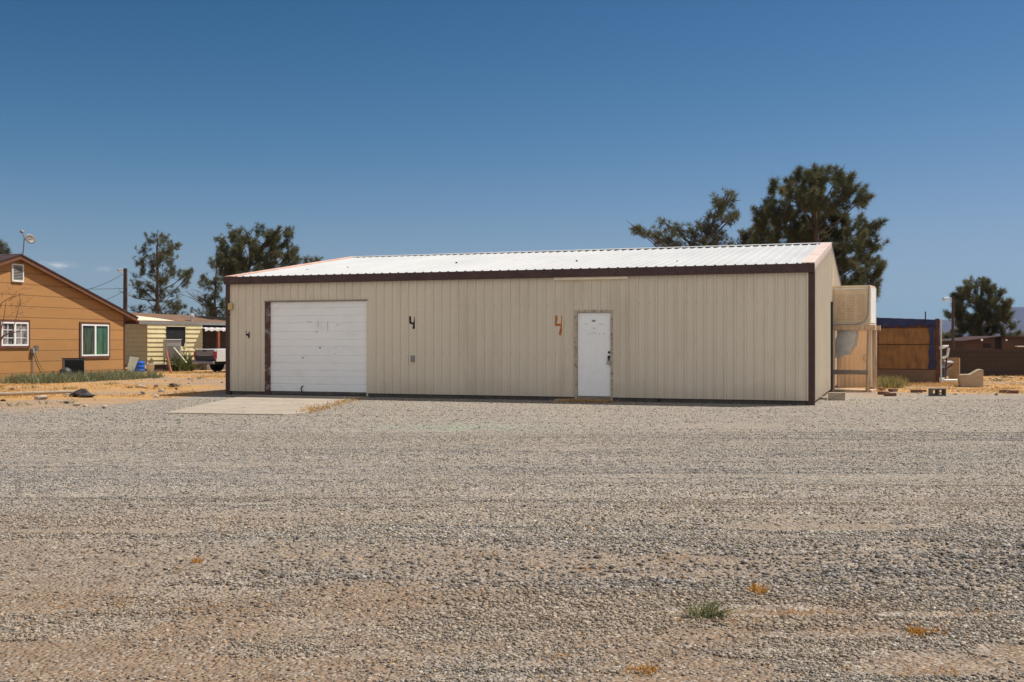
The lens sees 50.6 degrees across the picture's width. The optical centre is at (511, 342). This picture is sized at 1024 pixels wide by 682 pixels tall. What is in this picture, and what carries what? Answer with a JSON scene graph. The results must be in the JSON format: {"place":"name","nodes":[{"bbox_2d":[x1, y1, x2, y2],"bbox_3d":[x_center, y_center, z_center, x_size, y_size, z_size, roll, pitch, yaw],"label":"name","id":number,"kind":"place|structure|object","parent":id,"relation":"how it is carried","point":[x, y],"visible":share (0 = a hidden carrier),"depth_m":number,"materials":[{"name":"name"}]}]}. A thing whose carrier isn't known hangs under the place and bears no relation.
{"place":"outdoors","nodes":[
{"label":"outdoors","id":0,"kind":"place"},
{"bbox_2d":[164,395,363,414],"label":"driveway","id":1,"kind":"structure","parent":0,"point":[282,404],"depth_m":24.00,"materials":[{"name":"concrete"}]},
{"bbox_2d":[0,365,1023,681],"bbox_3d":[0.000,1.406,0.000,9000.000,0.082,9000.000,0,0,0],"label":"ground","id":2,"kind":"structure","parent":0,"point":[94,659],"depth_m":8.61,"materials":[{"name":"beige gravel"}]},
{"bbox_2d":[0,239,11,253],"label":"pine tree","id":3,"kind":"object","parent":2,"relation":"on","point":[3,249],"visible":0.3,"depth_m":61.88,"materials":[{"name":"green plant"}]},
{"bbox_2d":[0,282,34,341],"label":"bare shrub","id":4,"kind":"object","parent":2,"relation":"on","point":[1,338],"visible":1,"depth_m":36.00,"materials":[{"name":"brown plant"}]},
{"bbox_2d":[0,390,75,395],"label":"fallen pole","id":5,"kind":"object","parent":2,"relation":"on","point":[42,392],"visible":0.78,"depth_m":29.12,"materials":[{"name":"beige wood"}]},
{"bbox_2d":[34,395,47,399],"bbox_3d":[-11.653,1.363,26.859,0.304,0.139,0.260,0,0,44],"label":"pale rock","id":6,"kind":"object","parent":2,"relation":"on","point":[40,397],"visible":0.87,"depth_m":26.78,"materials":[{"name":"beige stone"}]},
{"bbox_2d":[59,367,72,375],"bbox_3d":[-16.345,1.150,39.700,0.480,0.500,0.480,0,0,0],"label":"black bundle","id":7,"kind":"object","parent":2,"relation":"on","point":[63,369],"visible":0.52,"depth_m":39.57,"materials":[{"name":"plastic"}]},
{"bbox_2d":[0,254,138,381],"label":"orange house","id":8,"kind":"structure","parent":2,"relation":"on","point":[66,318],"depth_m":40.43,"materials":[{"name":"orange wood"}]},
{"bbox_2d":[0,319,29,347],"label":"window","id":9,"kind":"structure","parent":8,"relation":"in","point":[21,339],"depth_m":38.60,"materials":[{"name":"white plastic"}]},
{"bbox_2d":[20,230,35,253],"bbox_3d":[-17.373,-3.525,38.882,0.519,1.056,0.282,0,0,-19],"label":"satellite dish","id":10,"kind":"object","parent":8,"relation":"on","point":[29,238],"visible":1,"depth_m":38.91,"materials":[{"name":"grey paint"}]},
{"bbox_2d":[79,322,109,357],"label":"window","id":11,"kind":"structure","parent":8,"relation":"in","point":[94,337],"depth_m":42.70,"materials":[{"name":"white plastic"}]},
{"bbox_2d":[62,358,84,375],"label":"air conditioner","id":12,"kind":"object","parent":2,"relation":"on","point":[75,364],"visible":0.53,"depth_m":40.15,"materials":[{"name":"grey paint"}]},
{"bbox_2d":[0,367,164,383],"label":"weeds","id":13,"kind":"object","parent":2,"relation":"on","point":[59,377],"visible":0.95,"depth_m":38.99,"materials":[{"name":"green plant"}]},
{"bbox_2d":[69,388,95,397],"bbox_3d":[-11.037,1.321,27.970,0.795,0.288,0.425,0,0,31],"label":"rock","id":14,"kind":"object","parent":2,"relation":"on","point":[83,393],"visible":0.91,"depth_m":27.91,"materials":[{"name":"grey stone"}]},
{"bbox_2d":[117,268,130,366],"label":"utility pole","id":15,"kind":"object","parent":2,"relation":"on","point":[125,307],"visible":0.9,"depth_m":61.90,"materials":[{"name":"brown wood"}]},
{"bbox_2d":[127,356,138,372],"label":"leaning sheet","id":16,"kind":"object","parent":2,"relation":"on","point":[132,362],"visible":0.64,"depth_m":49.76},
{"bbox_2d":[134,361,144,371],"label":"plastic barrel","id":17,"kind":"object","parent":2,"relation":"on","point":[140,365],"visible":0.56,"depth_m":51.39,"materials":[{"name":"blue plastic"}]},
{"bbox_2d":[146,364,154,371],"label":"white bucket","id":18,"kind":"object","parent":2,"relation":"on","point":[149,366],"visible":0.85,"depth_m":50.16,"materials":[{"name":"plastic"}]},
{"bbox_2d":[119,228,193,314],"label":"pine tree","id":19,"kind":"object","parent":2,"relation":"on","point":[159,279],"visible":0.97,"depth_m":66.94,"materials":[{"name":"green plant"}]},
{"bbox_2d":[165,350,171,372],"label":"leaning board","id":20,"kind":"object","parent":2,"relation":"on","point":[168,361],"visible":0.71,"depth_m":51.53,"materials":[{"name":"wood"}]},
{"bbox_2d":[162,339,181,370],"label":"cooler","id":21,"kind":"object","parent":2,"relation":"on","point":[169,345],"depth_m":53.33,"materials":[{"name":"grey metal"}]},
{"bbox_2d":[125,312,225,370],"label":"mobile home","id":22,"kind":"object","parent":2,"relation":"on","point":[146,334],"visible":0.37,"depth_m":54.66,"materials":[{"name":"beige"}]},
{"bbox_2d":[166,326,184,345],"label":"window","id":23,"kind":"structure","parent":22,"relation":"in","point":[171,332],"depth_m":54.66,"materials":[{"name":"black glass"}]},
{"bbox_2d":[164,348,200,371],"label":"leafy plant","id":24,"kind":"object","parent":2,"relation":"on","point":[180,364],"visible":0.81,"depth_m":53.30,"materials":[{"name":"green plant"}]},
{"bbox_2d":[190,556,203,562],"bbox_3d":[-2.040,1.404,7.029,0.103,0.043,0.132,0,0,-6],"label":"dry tuft","id":25,"kind":"object","parent":2,"relation":"on","point":[194,560],"visible":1,"depth_m":7.02,"materials":[{"name":"orange plant"}]},
{"bbox_2d":[181,306,217,316],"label":"pine tree","id":26,"kind":"object","parent":2,"relation":"on","point":[198,310],"visible":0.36,"depth_m":110.24,"materials":[{"name":"green plant"}]},
{"bbox_2d":[186,255,225,316],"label":"pine tree","id":27,"kind":"object","parent":2,"relation":"on","point":[208,304],"visible":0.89,"depth_m":63.74,"materials":[{"name":"green plant"}]},
{"bbox_2d":[192,349,225,371],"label":"pickup truck","id":28,"kind":"object","parent":2,"relation":"on","point":[215,359],"visible":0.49,"depth_m":51.40,"materials":[{"name":"white paint"}]},
{"bbox_2d":[212,221,302,284],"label":"pine tree","id":29,"kind":"object","parent":2,"relation":"on","point":[229,259],"visible":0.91,"depth_m":59.30,"materials":[{"name":"green plant"}]},
{"bbox_2d":[302,255,324,263],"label":"pine tree","id":30,"kind":"object","parent":2,"relation":"on","point":[311,259],"visible":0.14,"depth_m":65.78,"materials":[{"name":"green plant"}]},
{"bbox_2d":[1,374,1004,406],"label":"weeds","id":31,"kind":"object","parent":2,"relation":"on","point":[64,388],"visible":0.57,"depth_m":32.72,"materials":[{"name":"green plant"}]},
{"bbox_2d":[0,376,1021,408],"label":"rubble","id":32,"kind":"object","parent":2,"relation":"on","point":[106,406],"visible":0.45,"depth_m":30.83,"materials":[{"name":"grey stone"}]},
{"bbox_2d":[0,417,1023,679],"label":"dry stubble","id":33,"kind":"object","parent":2,"relation":"on","point":[678,611],"visible":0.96,"depth_m":5.71,"materials":[{"name":"beige plant"}]},
{"bbox_2d":[224,242,841,404],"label":"metal building","id":34,"kind":"structure","parent":2,"relation":"on","point":[737,324],"depth_m":26.75,"materials":[{"name":"paint"}]},
{"bbox_2d":[271,301,365,395],"bbox_3d":[-5.099,0.157,28.521,2.877,2.507,0.113,0,0,19],"label":"garage door","id":35,"kind":"structure","parent":34,"relation":"in","point":[317,346],"depth_m":28.52,"materials":[{"name":"white paint"}]},
{"bbox_2d":[578,313,610,395],"bbox_3d":[1.971,0.276,25.994,0.821,1.996,0.115,0,0,19],"label":"walk door","id":36,"kind":"structure","parent":34,"relation":"in","point":[594,362],"depth_m":26.00,"materials":[{"name":"white paint"}]},
{"bbox_2d":[624,662,660,675],"bbox_3d":[0.562,1.393,4.650,0.142,0.032,0.139,0,0,32],"label":"dry tuft","id":37,"kind":"object","parent":2,"relation":"on","point":[652,669],"visible":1,"depth_m":4.65,"materials":[{"name":"orange plant"}]},
{"bbox_2d":[626,188,741,246],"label":"pine tree","id":38,"kind":"object","parent":2,"relation":"on","point":[715,233],"visible":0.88,"depth_m":51.78,"materials":[{"name":"green plant"}]},
{"bbox_2d":[678,595,743,618],"bbox_3d":[1.026,1.366,5.668,0.325,0.138,0.335,0,0,-30],"label":"weed tuft","id":39,"kind":"object","parent":2,"relation":"on","point":[708,612],"visible":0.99,"depth_m":5.62,"materials":[{"name":"green plant"}]},
{"bbox_2d":[733,223,761,244],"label":"pine tree","id":40,"kind":"object","parent":2,"relation":"on","point":[744,238],"visible":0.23,"depth_m":53.87,"materials":[{"name":"green plant"}]},
{"bbox_2d":[746,581,770,594],"bbox_3d":[1.389,1.370,6.073,0.159,0.065,0.235,0,0,-17],"label":"dry tuft","id":41,"kind":"object","parent":2,"relation":"on","point":[757,589],"visible":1,"depth_m":6.07,"materials":[{"name":"orange plant"}]},
{"bbox_2d":[748,161,891,301],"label":"pine tree","id":42,"kind":"object","parent":2,"relation":"on","point":[815,202],"visible":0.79,"depth_m":49.51,"materials":[{"name":"green plant"}]},
{"bbox_2d":[828,392,844,399],"bbox_3d":[7.929,1.305,26.493,0.374,0.190,0.200,0,0,8],"label":"concrete block","id":43,"kind":"object","parent":2,"relation":"on","point":[836,395],"depth_m":26.40,"materials":[{"name":"grey concrete"}]},
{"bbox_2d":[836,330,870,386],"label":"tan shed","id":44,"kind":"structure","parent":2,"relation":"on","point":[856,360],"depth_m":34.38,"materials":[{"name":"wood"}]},
{"bbox_2d":[830,325,880,391],"bbox_3d":[9.924,0.448,31.363,1.260,1.906,1.127,0,0,27],"label":"cooler stand","id":45,"kind":"object","parent":2,"relation":"on","point":[868,328],"visible":0.84,"depth_m":31.07,"materials":[{"name":"brown wood"}]},
{"bbox_2d":[832,285,875,358],"bbox_3d":[9.656,-0.578,31.486,1.592,2.121,1.026,0,0,27],"label":"evaporative cooler","id":46,"kind":"object","parent":45,"relation":"on","point":[854,304],"visible":0.92,"depth_m":31.05,"materials":[{"name":"white paint"}]},
{"bbox_2d":[871,288,875,386],"bbox_3d":[10.771,-0.115,32.300,0.050,3.029,0.160,0,0,-30],"label":"white board","id":47,"kind":"object","parent":2,"relation":"on","point":[871,356],"visible":0.21,"depth_m":32.34,"materials":[{"name":"paint"}]},
{"bbox_2d":[878,391,889,394],"bbox_3d":[10.066,1.357,29.380,0.300,0.085,0.140,0,0,15],"label":"broken brick","id":48,"kind":"object","parent":2,"relation":"on","point":[881,392],"visible":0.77,"depth_m":29.33,"materials":[{"name":"brown brick"}]},
{"bbox_2d":[884,393,896,395],"bbox_3d":[9.954,1.357,28.546,0.300,0.085,0.140,0,0,-5],"label":"broken brick","id":49,"kind":"object","parent":2,"relation":"on","point":[890,394],"visible":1,"depth_m":28.48,"materials":[{"name":"brown brick"}]},
{"bbox_2d":[870,374,911,388],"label":"green weeds","id":50,"kind":"object","parent":2,"relation":"on","point":[894,383],"visible":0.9,"depth_m":33.74,"materials":[{"name":"green plant"}]},
{"bbox_2d":[877,312,941,383],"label":"plywood shed","id":51,"kind":"structure","parent":2,"relation":"on","point":[903,351],"depth_m":37.17,"materials":[{"name":"wood"}]},
{"bbox_2d":[876,317,938,368],"bbox_3d":[13.893,-0.016,38.351,2.058,1.778,2.591,0,0,17],"label":"blue tarp","id":52,"kind":"object","parent":51,"relation":"on","point":[893,322],"visible":0.98,"depth_m":37.04,"materials":[{"name":"plastic"}]},
{"bbox_2d":[910,390,922,392],"bbox_3d":[11.375,1.357,30.492,0.300,0.085,0.140,0,0,4],"label":"broken brick","id":53,"kind":"object","parent":2,"relation":"on","point":[916,391],"visible":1,"depth_m":30.42,"materials":[{"name":"brown brick"}]},
{"bbox_2d":[905,624,949,636],"bbox_3d":[2.033,1.399,5.294,0.234,0.050,0.149,0,0,0],"label":"dry tuft","id":54,"kind":"object","parent":2,"relation":"on","point":[915,630],"visible":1,"depth_m":5.29,"materials":[{"name":"orange plant"}]},
{"bbox_2d":[928,388,945,395],"bbox_3d":[11.215,1.300,28.597,0.400,0.200,0.200,0,0,-6],"label":"cinder block","id":55,"kind":"object","parent":2,"relation":"on","point":[937,391],"depth_m":28.53,"materials":[{"name":"grey concrete"}]},
{"bbox_2d":[942,365,944,377],"bbox_3d":[15.340,1.090,38.900,0.380,0.620,0.380,0,0,0],"label":"dark tank","id":56,"kind":"object","parent":2,"relation":"on","point":[943,371],"visible":0.15,"depth_m":38.73,"materials":[{"name":"black metal"}]},
{"bbox_2d":[942,345,952,378],"bbox_3d":[15.706,0.747,39.513,0.790,1.345,0.304,0,0,2],"label":"scrap heap","id":57,"kind":"object","parent":2,"relation":"on","point":[947,354],"visible":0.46,"depth_m":39.44,"materials":[{"name":"metal"}]},
{"bbox_2d":[942,297,953,348],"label":"utility pole","id":58,"kind":"object","parent":2,"relation":"on","point":[952,329],"visible":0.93,"depth_m":59.94,"materials":[{"name":"grey paint"}]},
{"bbox_2d":[942,360,953,368],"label":"grey carton","id":59,"kind":"object","parent":2,"relation":"on","point":[948,363],"visible":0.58,"depth_m":40.32,"materials":[{"name":"grey cardboard"}]},
{"bbox_2d":[942,378,957,381],"bbox_3d":[15.518,1.320,38.795,1.000,0.160,1.000,0,0,10],"label":"pallet board","id":60,"kind":"object","parent":2,"relation":"on","point":[944,380],"visible":0.29,"depth_m":38.34,"materials":[{"name":"white paint"}]},
{"bbox_2d":[948,357,959,378],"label":"brown box","id":61,"kind":"object","parent":2,"relation":"on","point":[954,372],"visible":0.79,"depth_m":42.30,"materials":[{"name":"cardboard"}]},
{"bbox_2d":[957,369,982,386],"bbox_3d":[14.591,1.117,34.525,0.691,0.566,0.550,0,0,14],"label":"concrete wedge","id":62,"kind":"object","parent":2,"relation":"on","point":[974,378],"visible":0.96,"depth_m":34.26,"materials":[{"name":"beige concrete"}]},
{"bbox_2d":[942,274,1022,338],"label":"pine tree","id":63,"kind":"object","parent":2,"relation":"on","point":[973,324],"visible":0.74,"depth_m":69.39,"materials":[{"name":"green plant"}]},
{"bbox_2d":[942,349,1023,375],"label":"block wall","id":64,"kind":"structure","parent":2,"relation":"on","point":[1001,362],"depth_m":45.82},
{"bbox_2d":[942,336,1023,348],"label":"brown shed","id":65,"kind":"structure","parent":2,"relation":"on","point":[991,342],"depth_m":62.94,"materials":[{"name":"paint"}]},
{"bbox_2d":[983,343,990,347],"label":"window","id":66,"kind":"structure","parent":65,"relation":"in","point":[985,345],"depth_m":62.93,"materials":[{"name":"black glass"}]},
{"bbox_2d":[995,337,999,348],"bbox_3d":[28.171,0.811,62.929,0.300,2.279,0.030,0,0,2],"label":"door","id":67,"kind":"structure","parent":65,"relation":"in","point":[997,339],"depth_m":62.92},
{"bbox_2d":[1007,390,1018,393],"bbox_3d":[13.869,1.357,30.037,0.300,0.085,0.140,0,0,25],"label":"broken brick","id":68,"kind":"object","parent":2,"relation":"on","point":[1014,391],"visible":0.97,"depth_m":29.97,"materials":[{"name":"brown brick"}]},
{"bbox_2d":[0,371,1023,412],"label":"dirt ground","id":69,"kind":"structure","parent":0,"point":[945,384],"depth_m":32.29,"materials":[{"name":"brown soil"}]},
{"bbox_2d":[0,0,1023,319],"label":"sky","id":70,"kind":"structure","parent":0,"point":[361,127],"materials":[{"name":"blue"}]},
{"bbox_2d":[942,307,1023,336],"bbox_3d":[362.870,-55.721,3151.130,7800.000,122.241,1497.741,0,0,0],"label":"mountains","id":71,"kind":"structure","parent":0,"point":[1017,317],"depth_m":3013.02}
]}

